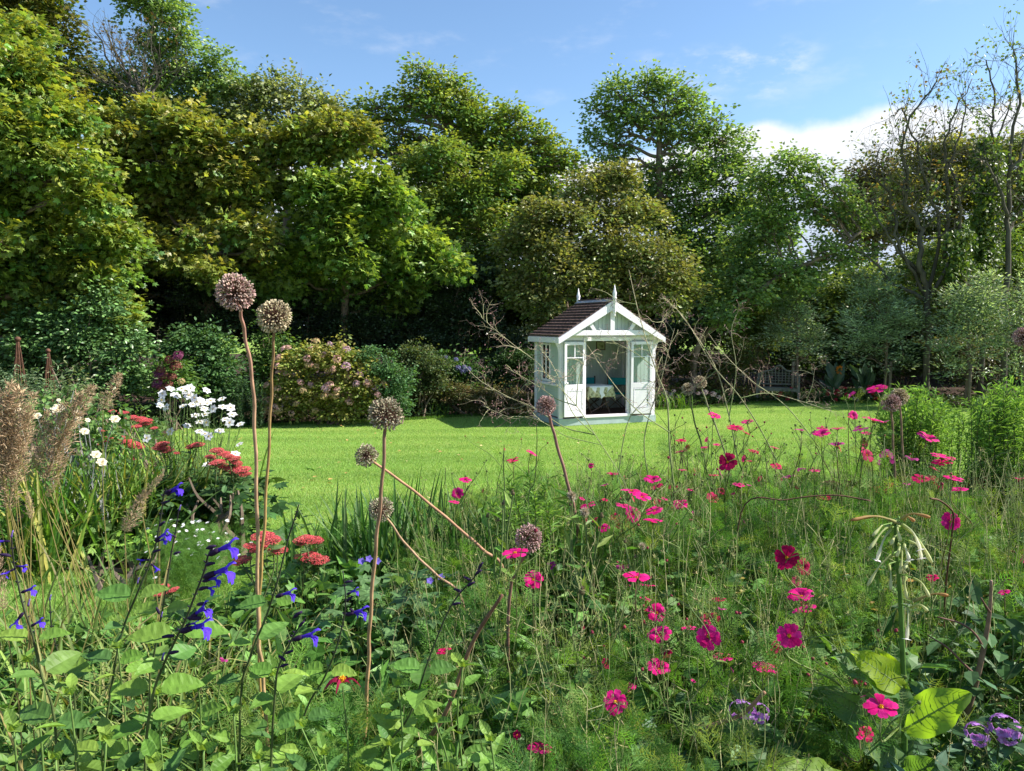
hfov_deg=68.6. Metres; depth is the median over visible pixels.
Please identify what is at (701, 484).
cosmos plant
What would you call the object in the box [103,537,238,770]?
sage plant
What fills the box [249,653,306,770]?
leafy shoot
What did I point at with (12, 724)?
leafy shoot
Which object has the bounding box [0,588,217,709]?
grass tussock
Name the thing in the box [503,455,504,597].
seed spire
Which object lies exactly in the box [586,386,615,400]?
tablecloth
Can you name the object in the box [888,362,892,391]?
tree stake
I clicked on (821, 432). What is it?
cosmos plant
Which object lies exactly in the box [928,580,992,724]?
woody stem
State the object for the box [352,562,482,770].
sage plant
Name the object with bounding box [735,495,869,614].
support rod
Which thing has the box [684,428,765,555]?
cosmos plant
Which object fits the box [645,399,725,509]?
cosmos plant
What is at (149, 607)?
sage plant
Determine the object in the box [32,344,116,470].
border plant
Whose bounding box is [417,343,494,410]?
hydrangea bush
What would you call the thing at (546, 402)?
allium
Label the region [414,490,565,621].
iris clump
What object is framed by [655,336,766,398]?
leafy shrub
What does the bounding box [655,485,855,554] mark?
cosmos plant
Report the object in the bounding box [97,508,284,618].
daisy mat
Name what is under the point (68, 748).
leafy shoot
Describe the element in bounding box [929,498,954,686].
support rod
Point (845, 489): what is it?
sedum plant
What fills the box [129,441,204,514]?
sedum plant
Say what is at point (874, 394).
border plant
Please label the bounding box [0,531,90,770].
sage plant
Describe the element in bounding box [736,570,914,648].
leafy plant
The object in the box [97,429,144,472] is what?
sedum plant
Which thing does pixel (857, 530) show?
iris clump
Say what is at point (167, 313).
holly bush
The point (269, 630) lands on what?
sage plant
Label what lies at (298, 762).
leafy shoot
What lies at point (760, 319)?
leafy shrub
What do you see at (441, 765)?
leafy plant
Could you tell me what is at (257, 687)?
grass tussock
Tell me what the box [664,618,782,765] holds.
cosmos plant
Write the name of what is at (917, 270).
dying tree
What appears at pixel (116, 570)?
border plant
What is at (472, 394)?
shrub
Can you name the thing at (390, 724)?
leafy shoot
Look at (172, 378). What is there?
hydrangea bush
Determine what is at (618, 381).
directors chair
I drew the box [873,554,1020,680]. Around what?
leafy plant
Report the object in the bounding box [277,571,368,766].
sage plant
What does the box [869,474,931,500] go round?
sedum plant
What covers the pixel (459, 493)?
cosmos plant
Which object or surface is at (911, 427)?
aster clump
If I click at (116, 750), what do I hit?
leafy shoot
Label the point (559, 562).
iris clump
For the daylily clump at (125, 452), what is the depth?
6.08 m
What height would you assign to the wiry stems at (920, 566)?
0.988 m
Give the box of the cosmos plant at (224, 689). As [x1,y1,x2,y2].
[201,657,260,770]
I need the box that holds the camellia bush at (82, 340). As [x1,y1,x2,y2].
[0,276,166,421]
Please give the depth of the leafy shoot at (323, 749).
1.64 m
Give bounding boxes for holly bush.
[0,255,134,414]
[121,254,262,401]
[202,225,403,378]
[358,236,531,399]
[482,307,724,384]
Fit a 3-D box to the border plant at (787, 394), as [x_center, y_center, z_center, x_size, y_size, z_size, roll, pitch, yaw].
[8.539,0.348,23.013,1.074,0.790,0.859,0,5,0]
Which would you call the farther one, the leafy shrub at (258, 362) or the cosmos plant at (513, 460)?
the leafy shrub at (258, 362)
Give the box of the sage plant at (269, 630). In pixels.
[216,504,298,770]
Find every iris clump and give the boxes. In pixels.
[277,493,394,604]
[282,464,494,613]
[284,473,449,622]
[381,477,512,603]
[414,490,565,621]
[469,491,598,619]
[535,465,757,648]
[787,475,914,642]
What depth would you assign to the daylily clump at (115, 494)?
4.85 m
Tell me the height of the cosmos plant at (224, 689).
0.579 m
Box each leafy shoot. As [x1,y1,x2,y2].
[0,647,58,770]
[0,708,53,770]
[33,673,116,770]
[47,740,64,770]
[78,716,144,770]
[95,633,160,770]
[129,681,186,770]
[141,739,162,770]
[168,658,228,770]
[188,730,235,770]
[209,696,269,770]
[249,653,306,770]
[252,739,288,770]
[276,702,329,770]
[317,731,342,770]
[362,725,414,770]
[372,670,426,770]
[411,703,458,770]
[428,652,493,770]
[467,719,509,770]
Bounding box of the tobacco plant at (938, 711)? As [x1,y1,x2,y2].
[767,513,971,770]
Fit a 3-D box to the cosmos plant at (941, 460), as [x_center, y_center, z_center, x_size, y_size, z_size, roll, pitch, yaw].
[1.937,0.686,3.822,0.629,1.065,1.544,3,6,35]
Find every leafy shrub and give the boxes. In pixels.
[147,316,259,422]
[234,309,307,420]
[385,336,457,416]
[474,341,534,409]
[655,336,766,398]
[715,318,960,390]
[732,298,790,394]
[913,309,1023,396]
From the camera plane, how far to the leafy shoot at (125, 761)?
1.47 m
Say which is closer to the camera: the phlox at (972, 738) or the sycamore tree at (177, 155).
the phlox at (972, 738)
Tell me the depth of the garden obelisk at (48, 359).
11.49 m
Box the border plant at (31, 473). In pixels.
[0,453,133,521]
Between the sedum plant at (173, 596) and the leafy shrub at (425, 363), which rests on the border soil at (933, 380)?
the leafy shrub at (425, 363)
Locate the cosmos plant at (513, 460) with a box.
[465,436,587,582]
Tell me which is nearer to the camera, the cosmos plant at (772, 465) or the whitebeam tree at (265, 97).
the cosmos plant at (772, 465)
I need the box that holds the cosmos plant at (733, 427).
[678,406,772,525]
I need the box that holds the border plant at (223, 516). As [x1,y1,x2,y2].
[158,477,250,571]
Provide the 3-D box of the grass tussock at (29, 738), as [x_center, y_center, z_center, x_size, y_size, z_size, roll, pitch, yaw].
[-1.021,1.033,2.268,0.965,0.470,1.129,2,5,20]
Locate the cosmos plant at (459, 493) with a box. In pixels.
[415,459,496,550]
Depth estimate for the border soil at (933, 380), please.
29.18 m
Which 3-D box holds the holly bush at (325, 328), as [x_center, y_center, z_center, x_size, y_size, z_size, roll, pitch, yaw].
[-6.561,-2.071,22.160,6.865,5.428,2.774,0,5,0]
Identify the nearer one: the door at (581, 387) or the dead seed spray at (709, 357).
the dead seed spray at (709, 357)
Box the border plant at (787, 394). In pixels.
[774,384,803,402]
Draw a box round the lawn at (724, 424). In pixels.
[0,328,1023,645]
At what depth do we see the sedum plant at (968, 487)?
4.63 m
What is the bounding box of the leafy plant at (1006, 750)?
[792,718,1018,770]
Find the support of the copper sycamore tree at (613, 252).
on the border soil at (933, 380)
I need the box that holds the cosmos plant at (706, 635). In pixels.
[637,578,761,689]
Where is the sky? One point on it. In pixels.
(814, 73)
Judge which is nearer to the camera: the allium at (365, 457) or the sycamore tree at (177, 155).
the allium at (365, 457)
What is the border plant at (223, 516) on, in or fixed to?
on the lawn at (724, 424)
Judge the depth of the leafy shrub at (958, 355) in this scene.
24.21 m
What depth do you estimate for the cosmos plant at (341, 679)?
1.83 m
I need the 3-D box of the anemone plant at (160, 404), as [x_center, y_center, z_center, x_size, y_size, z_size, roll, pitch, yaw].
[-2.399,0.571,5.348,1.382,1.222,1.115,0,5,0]
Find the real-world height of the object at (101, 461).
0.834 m
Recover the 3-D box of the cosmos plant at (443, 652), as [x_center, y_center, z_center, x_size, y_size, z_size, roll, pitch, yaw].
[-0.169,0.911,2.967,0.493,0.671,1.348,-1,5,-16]
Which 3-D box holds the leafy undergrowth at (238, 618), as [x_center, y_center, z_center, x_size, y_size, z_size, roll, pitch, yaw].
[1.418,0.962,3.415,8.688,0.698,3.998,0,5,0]
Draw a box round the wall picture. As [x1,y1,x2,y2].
[596,341,604,349]
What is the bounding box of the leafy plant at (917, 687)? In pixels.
[827,668,1023,770]
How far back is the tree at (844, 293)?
27.04 m
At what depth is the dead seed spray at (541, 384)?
3.68 m
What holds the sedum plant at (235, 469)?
on the lawn at (724, 424)
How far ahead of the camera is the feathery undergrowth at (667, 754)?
2.64 m
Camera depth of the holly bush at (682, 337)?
23.97 m
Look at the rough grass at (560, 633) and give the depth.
2.84 m
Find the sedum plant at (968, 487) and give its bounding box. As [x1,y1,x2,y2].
[943,477,1021,536]
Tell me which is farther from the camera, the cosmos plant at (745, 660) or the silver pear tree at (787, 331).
the silver pear tree at (787, 331)
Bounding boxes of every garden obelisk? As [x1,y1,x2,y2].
[13,336,38,456]
[41,348,62,442]
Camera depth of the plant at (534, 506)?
3.53 m
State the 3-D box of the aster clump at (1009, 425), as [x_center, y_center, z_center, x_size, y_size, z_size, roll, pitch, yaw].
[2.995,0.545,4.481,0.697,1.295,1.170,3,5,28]
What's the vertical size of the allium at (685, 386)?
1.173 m
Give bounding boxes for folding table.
[586,397,609,413]
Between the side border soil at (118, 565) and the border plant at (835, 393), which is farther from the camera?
the border plant at (835, 393)
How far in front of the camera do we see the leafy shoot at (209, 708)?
1.90 m
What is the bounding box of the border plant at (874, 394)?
[853,383,884,401]
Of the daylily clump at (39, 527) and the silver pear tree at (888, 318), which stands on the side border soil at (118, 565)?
the daylily clump at (39, 527)
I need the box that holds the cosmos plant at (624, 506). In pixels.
[573,480,668,585]
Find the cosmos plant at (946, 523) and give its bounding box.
[880,472,1022,623]
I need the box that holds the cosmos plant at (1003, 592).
[923,529,1023,652]
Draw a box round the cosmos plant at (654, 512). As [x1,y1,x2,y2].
[619,476,724,579]
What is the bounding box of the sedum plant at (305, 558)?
[291,534,340,623]
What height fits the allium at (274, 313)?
1.517 m
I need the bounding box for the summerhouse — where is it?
[528,285,665,425]
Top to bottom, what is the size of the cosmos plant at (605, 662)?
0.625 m
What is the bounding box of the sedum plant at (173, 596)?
[152,584,187,629]
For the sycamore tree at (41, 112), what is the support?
on the border soil at (933, 380)
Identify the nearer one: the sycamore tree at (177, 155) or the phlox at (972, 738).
the phlox at (972, 738)
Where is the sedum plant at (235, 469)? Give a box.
[205,447,251,546]
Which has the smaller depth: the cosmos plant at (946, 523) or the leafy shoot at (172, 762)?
the leafy shoot at (172, 762)
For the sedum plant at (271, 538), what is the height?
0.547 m
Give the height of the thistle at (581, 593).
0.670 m
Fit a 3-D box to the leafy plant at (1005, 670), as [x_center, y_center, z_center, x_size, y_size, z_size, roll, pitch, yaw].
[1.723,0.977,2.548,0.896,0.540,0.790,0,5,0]
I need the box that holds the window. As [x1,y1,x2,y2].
[541,343,550,380]
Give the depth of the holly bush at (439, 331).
22.46 m
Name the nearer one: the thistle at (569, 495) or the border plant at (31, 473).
the thistle at (569, 495)
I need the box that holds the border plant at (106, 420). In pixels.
[86,394,150,460]
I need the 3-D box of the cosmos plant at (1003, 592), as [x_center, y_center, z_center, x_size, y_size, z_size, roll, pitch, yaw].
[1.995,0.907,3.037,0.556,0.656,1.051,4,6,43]
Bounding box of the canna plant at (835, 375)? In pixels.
[818,359,844,391]
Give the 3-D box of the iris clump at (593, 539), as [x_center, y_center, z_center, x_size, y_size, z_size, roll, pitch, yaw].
[0.635,0.781,3.341,1.040,0.797,0.891,4,6,39]
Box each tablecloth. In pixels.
[586,384,612,398]
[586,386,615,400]
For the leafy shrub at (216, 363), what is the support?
on the border soil at (933, 380)
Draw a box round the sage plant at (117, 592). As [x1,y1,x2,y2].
[74,482,183,761]
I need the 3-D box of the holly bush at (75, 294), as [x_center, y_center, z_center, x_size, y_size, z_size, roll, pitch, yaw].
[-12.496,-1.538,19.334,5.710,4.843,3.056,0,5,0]
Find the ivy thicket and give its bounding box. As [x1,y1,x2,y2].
[947,213,1023,388]
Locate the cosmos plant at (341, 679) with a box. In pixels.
[310,675,368,770]
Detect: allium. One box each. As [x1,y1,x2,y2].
[213,273,269,746]
[256,299,291,718]
[354,443,511,654]
[362,396,403,747]
[368,497,465,609]
[506,522,541,682]
[535,395,578,540]
[681,382,707,487]
[693,376,730,483]
[880,393,901,517]
[891,388,909,493]
[1011,327,1023,595]
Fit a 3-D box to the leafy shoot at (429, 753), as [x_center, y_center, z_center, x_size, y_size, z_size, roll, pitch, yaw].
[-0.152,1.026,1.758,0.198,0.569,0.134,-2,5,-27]
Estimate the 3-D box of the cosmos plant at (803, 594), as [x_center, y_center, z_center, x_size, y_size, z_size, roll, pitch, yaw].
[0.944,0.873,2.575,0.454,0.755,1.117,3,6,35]
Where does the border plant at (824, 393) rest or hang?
on the border soil at (933, 380)
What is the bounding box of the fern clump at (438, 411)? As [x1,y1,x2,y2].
[425,401,458,416]
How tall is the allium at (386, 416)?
1.266 m
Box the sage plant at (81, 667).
[40,594,91,770]
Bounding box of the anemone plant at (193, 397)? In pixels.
[126,380,290,554]
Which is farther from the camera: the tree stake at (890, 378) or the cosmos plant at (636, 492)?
the tree stake at (890, 378)
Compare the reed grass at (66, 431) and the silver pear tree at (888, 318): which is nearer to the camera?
the reed grass at (66, 431)
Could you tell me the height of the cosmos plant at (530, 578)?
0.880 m
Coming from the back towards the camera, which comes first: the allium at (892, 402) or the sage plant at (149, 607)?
the allium at (892, 402)
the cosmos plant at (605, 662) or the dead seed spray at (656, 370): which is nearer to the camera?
the cosmos plant at (605, 662)
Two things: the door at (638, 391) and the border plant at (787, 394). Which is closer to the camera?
the door at (638, 391)
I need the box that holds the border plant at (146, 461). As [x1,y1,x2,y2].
[98,415,164,475]
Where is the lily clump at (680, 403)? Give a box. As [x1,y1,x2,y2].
[655,391,698,410]
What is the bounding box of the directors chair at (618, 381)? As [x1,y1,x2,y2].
[604,376,625,409]
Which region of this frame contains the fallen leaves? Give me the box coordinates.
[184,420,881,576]
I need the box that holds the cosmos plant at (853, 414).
[832,368,899,522]
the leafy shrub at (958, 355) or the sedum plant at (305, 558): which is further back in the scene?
the leafy shrub at (958, 355)
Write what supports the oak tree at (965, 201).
on the lawn at (724, 424)
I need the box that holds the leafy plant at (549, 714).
[463,679,690,770]
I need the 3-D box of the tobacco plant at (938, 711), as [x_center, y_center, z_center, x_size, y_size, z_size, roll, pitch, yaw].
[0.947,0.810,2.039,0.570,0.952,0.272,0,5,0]
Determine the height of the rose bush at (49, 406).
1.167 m
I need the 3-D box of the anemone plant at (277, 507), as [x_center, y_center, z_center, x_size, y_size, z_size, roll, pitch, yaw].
[-2.072,0.608,5.116,1.331,1.149,1.243,0,5,0]
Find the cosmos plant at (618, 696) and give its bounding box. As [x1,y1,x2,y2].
[522,630,659,747]
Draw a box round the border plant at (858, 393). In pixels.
[841,385,873,401]
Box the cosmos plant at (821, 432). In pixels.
[766,403,840,526]
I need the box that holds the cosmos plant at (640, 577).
[567,526,673,630]
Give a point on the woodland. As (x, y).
(512, 318)
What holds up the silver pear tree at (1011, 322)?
on the border soil at (933, 380)
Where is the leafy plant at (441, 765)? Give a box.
[419,737,533,770]
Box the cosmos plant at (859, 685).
[802,616,908,742]
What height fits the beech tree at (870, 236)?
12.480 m
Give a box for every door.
[564,342,584,416]
[630,341,652,413]
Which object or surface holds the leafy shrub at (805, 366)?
on the border soil at (933, 380)
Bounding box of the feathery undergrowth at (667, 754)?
[181,456,1023,770]
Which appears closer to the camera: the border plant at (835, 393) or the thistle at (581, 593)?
the thistle at (581, 593)
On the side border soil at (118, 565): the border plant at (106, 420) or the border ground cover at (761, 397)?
the border plant at (106, 420)
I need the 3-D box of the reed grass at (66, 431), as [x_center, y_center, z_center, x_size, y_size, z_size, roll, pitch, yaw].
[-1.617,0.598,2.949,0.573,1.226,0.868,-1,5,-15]
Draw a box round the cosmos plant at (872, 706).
[738,614,920,770]
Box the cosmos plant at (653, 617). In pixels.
[604,576,715,715]
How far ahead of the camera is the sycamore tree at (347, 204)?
20.21 m
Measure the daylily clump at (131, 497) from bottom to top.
0.847 m
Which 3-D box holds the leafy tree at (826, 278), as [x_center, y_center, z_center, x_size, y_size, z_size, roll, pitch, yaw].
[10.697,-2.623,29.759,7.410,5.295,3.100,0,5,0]
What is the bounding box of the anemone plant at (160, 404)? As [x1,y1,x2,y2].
[97,382,253,535]
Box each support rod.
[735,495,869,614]
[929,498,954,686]
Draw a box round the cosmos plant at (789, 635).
[693,611,869,752]
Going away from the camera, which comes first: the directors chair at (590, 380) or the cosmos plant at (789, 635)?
the cosmos plant at (789, 635)
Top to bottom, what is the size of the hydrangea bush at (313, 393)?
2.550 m
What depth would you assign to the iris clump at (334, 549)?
3.92 m
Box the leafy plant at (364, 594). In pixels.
[316,555,515,669]
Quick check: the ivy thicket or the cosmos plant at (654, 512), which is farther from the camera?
the ivy thicket
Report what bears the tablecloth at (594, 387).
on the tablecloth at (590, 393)
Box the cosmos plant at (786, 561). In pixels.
[701,536,856,643]
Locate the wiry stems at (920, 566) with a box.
[353,434,1023,770]
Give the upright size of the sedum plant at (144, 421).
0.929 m
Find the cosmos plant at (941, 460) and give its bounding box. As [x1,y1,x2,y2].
[859,431,968,568]
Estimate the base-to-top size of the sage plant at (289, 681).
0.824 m
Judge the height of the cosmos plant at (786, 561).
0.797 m
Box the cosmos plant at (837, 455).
[799,412,883,517]
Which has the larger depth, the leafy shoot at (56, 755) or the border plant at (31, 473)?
the border plant at (31, 473)
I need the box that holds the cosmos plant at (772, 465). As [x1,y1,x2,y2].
[716,429,793,534]
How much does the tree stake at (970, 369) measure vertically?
1.350 m
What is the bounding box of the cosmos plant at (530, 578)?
[416,528,574,683]
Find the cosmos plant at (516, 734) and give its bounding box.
[469,667,615,770]
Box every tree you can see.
[0,0,116,395]
[0,2,165,363]
[46,1,204,380]
[51,0,271,368]
[59,84,389,408]
[206,54,377,384]
[244,147,487,394]
[338,51,592,387]
[484,156,722,346]
[572,53,809,387]
[688,138,892,397]
[697,256,873,382]
[749,274,842,392]
[810,228,960,388]
[816,39,1023,399]
[821,148,928,263]
[827,263,943,394]
[862,127,1009,373]
[909,265,1023,406]
[935,0,1023,396]
[941,24,1023,397]
[966,126,1023,378]
[967,269,1023,403]
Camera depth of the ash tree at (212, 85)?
25.79 m
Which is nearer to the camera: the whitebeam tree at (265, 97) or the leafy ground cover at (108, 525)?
the leafy ground cover at (108, 525)
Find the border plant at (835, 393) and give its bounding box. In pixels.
[831,387,855,401]
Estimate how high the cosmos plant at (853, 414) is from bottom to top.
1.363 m
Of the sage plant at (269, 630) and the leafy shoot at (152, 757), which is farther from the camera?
the sage plant at (269, 630)
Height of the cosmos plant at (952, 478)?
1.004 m
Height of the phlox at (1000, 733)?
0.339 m
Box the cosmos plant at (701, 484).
[665,444,766,576]
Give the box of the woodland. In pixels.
[23,149,1023,380]
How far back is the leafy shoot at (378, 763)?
1.67 m
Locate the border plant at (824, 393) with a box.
[802,385,837,401]
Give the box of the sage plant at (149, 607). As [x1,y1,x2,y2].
[131,505,189,770]
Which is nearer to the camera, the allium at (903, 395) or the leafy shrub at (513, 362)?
the allium at (903, 395)
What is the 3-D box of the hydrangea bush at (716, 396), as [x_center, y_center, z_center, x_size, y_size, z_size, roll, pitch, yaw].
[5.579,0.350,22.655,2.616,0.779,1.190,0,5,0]
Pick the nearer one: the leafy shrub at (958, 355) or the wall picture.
the wall picture
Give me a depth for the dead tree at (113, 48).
23.09 m
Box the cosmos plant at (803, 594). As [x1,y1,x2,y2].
[753,555,878,680]
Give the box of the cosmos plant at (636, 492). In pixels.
[595,455,713,581]
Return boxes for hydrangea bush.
[135,350,217,429]
[260,326,394,426]
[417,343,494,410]
[656,385,735,403]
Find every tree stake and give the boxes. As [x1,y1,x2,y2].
[791,362,794,401]
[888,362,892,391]
[967,364,972,407]
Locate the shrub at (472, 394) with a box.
[408,376,533,416]
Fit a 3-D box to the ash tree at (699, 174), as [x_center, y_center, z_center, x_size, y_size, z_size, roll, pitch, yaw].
[6.482,-5.857,27.612,8.723,12.170,3.770,1,5,10]
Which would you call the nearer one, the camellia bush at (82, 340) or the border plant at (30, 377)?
the border plant at (30, 377)
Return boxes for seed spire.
[442,467,445,604]
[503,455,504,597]
[527,419,536,635]
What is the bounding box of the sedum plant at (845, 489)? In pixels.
[823,480,868,501]
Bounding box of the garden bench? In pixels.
[756,364,799,400]
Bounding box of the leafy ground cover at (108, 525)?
[0,414,245,573]
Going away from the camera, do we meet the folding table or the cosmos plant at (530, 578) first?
the cosmos plant at (530, 578)
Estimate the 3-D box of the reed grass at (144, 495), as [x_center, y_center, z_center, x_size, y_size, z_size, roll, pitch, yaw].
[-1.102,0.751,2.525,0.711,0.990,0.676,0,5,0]
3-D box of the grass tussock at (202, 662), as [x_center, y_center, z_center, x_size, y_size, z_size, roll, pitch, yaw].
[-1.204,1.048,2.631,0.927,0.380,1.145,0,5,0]
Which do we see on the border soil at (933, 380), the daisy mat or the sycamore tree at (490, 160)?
the sycamore tree at (490, 160)
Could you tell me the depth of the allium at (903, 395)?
4.13 m
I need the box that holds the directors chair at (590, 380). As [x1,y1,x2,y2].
[586,376,603,410]
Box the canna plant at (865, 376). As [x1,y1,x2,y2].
[849,363,875,390]
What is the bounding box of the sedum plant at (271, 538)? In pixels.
[232,531,293,628]
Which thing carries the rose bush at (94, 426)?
on the side border soil at (118, 565)
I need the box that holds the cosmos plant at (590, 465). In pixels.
[563,451,640,539]
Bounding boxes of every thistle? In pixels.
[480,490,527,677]
[550,489,612,656]
[570,573,599,729]
[612,539,654,706]
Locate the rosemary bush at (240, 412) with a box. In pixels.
[209,372,267,428]
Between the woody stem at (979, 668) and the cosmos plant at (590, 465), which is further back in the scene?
the cosmos plant at (590, 465)
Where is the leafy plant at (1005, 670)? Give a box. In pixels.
[890,579,1023,770]
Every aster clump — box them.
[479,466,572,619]
[868,376,959,503]
[915,394,1002,500]
[952,373,1023,564]
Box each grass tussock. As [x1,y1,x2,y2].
[0,524,190,707]
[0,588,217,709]
[0,632,229,770]
[0,642,291,770]
[17,606,276,770]
[57,622,340,770]
[84,606,362,742]
[103,617,443,770]
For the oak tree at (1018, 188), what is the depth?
31.91 m
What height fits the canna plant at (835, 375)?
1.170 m
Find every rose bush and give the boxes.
[0,382,119,495]
[38,391,148,517]
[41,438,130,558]
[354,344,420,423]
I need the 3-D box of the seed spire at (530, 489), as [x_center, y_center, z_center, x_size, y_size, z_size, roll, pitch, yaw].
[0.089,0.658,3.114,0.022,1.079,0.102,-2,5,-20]
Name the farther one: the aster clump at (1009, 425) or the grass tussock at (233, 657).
the aster clump at (1009, 425)
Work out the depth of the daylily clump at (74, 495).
4.66 m
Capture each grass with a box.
[0,379,131,709]
[0,483,1023,770]
[0,492,220,770]
[21,371,186,617]
[22,382,177,682]
[46,474,287,740]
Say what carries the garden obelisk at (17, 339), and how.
on the side border soil at (118, 565)
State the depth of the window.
18.35 m
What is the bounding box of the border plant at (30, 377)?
[0,358,77,474]
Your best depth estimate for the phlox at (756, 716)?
2.11 m
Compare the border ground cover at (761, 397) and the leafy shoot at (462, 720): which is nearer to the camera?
the leafy shoot at (462, 720)
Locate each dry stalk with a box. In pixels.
[408,594,503,770]
[671,690,765,750]
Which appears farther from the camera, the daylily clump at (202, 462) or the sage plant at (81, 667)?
the daylily clump at (202, 462)
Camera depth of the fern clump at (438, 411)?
19.43 m
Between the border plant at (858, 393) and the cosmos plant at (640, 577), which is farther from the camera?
the border plant at (858, 393)
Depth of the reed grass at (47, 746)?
2.02 m
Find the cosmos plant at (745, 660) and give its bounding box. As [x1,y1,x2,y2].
[705,611,913,757]
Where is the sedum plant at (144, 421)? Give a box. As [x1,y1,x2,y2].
[108,410,158,468]
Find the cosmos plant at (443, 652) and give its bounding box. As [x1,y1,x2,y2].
[391,516,506,678]
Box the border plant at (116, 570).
[87,529,169,590]
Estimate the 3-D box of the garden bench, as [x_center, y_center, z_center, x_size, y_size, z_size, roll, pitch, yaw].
[8.258,-0.062,23.260,1.260,1.158,0.628,2,5,22]
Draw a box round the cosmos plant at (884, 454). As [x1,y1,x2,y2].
[834,425,917,540]
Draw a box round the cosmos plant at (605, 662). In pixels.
[542,595,695,698]
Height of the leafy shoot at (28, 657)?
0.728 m
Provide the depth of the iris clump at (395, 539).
3.78 m
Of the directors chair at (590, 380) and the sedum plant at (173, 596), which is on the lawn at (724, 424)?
the sedum plant at (173, 596)
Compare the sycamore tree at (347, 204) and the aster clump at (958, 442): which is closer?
the aster clump at (958, 442)
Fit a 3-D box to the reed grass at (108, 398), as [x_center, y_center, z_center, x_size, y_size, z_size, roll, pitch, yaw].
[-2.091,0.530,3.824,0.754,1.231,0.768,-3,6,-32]
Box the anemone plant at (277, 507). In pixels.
[120,387,314,559]
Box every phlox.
[721,699,765,770]
[736,703,779,767]
[950,722,996,770]
[973,713,1023,770]
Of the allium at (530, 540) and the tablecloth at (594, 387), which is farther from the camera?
the tablecloth at (594, 387)
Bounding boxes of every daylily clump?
[0,422,198,572]
[0,422,229,573]
[0,428,157,585]
[18,416,206,509]
[59,432,291,564]
[140,426,273,512]
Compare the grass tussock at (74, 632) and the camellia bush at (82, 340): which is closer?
the grass tussock at (74, 632)
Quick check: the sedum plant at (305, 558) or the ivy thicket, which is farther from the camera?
the ivy thicket
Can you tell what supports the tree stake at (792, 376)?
on the border soil at (933, 380)
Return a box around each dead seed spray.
[458,290,634,505]
[577,268,685,571]
[646,293,843,507]
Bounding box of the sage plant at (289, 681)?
[248,611,320,770]
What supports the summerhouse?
on the lawn at (724, 424)
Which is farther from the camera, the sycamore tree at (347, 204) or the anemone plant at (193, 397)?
the sycamore tree at (347, 204)
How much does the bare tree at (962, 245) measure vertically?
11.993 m
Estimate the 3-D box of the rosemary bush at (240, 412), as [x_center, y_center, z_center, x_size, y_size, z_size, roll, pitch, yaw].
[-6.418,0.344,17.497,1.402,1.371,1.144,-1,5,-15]
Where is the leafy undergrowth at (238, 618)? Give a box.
[0,494,1023,770]
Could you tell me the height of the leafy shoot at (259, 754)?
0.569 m
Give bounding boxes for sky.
[3,0,1023,325]
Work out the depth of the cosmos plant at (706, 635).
2.44 m
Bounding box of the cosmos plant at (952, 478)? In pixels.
[876,452,1023,549]
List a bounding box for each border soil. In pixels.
[0,354,1021,427]
[0,423,196,569]
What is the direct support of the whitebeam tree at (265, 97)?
on the border soil at (933, 380)
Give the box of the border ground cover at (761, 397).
[0,377,1018,427]
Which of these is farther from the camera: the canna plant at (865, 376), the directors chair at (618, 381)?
the canna plant at (865, 376)
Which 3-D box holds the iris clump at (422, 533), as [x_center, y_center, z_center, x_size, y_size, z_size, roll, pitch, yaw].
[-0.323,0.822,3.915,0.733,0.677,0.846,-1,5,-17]
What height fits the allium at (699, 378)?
1.221 m

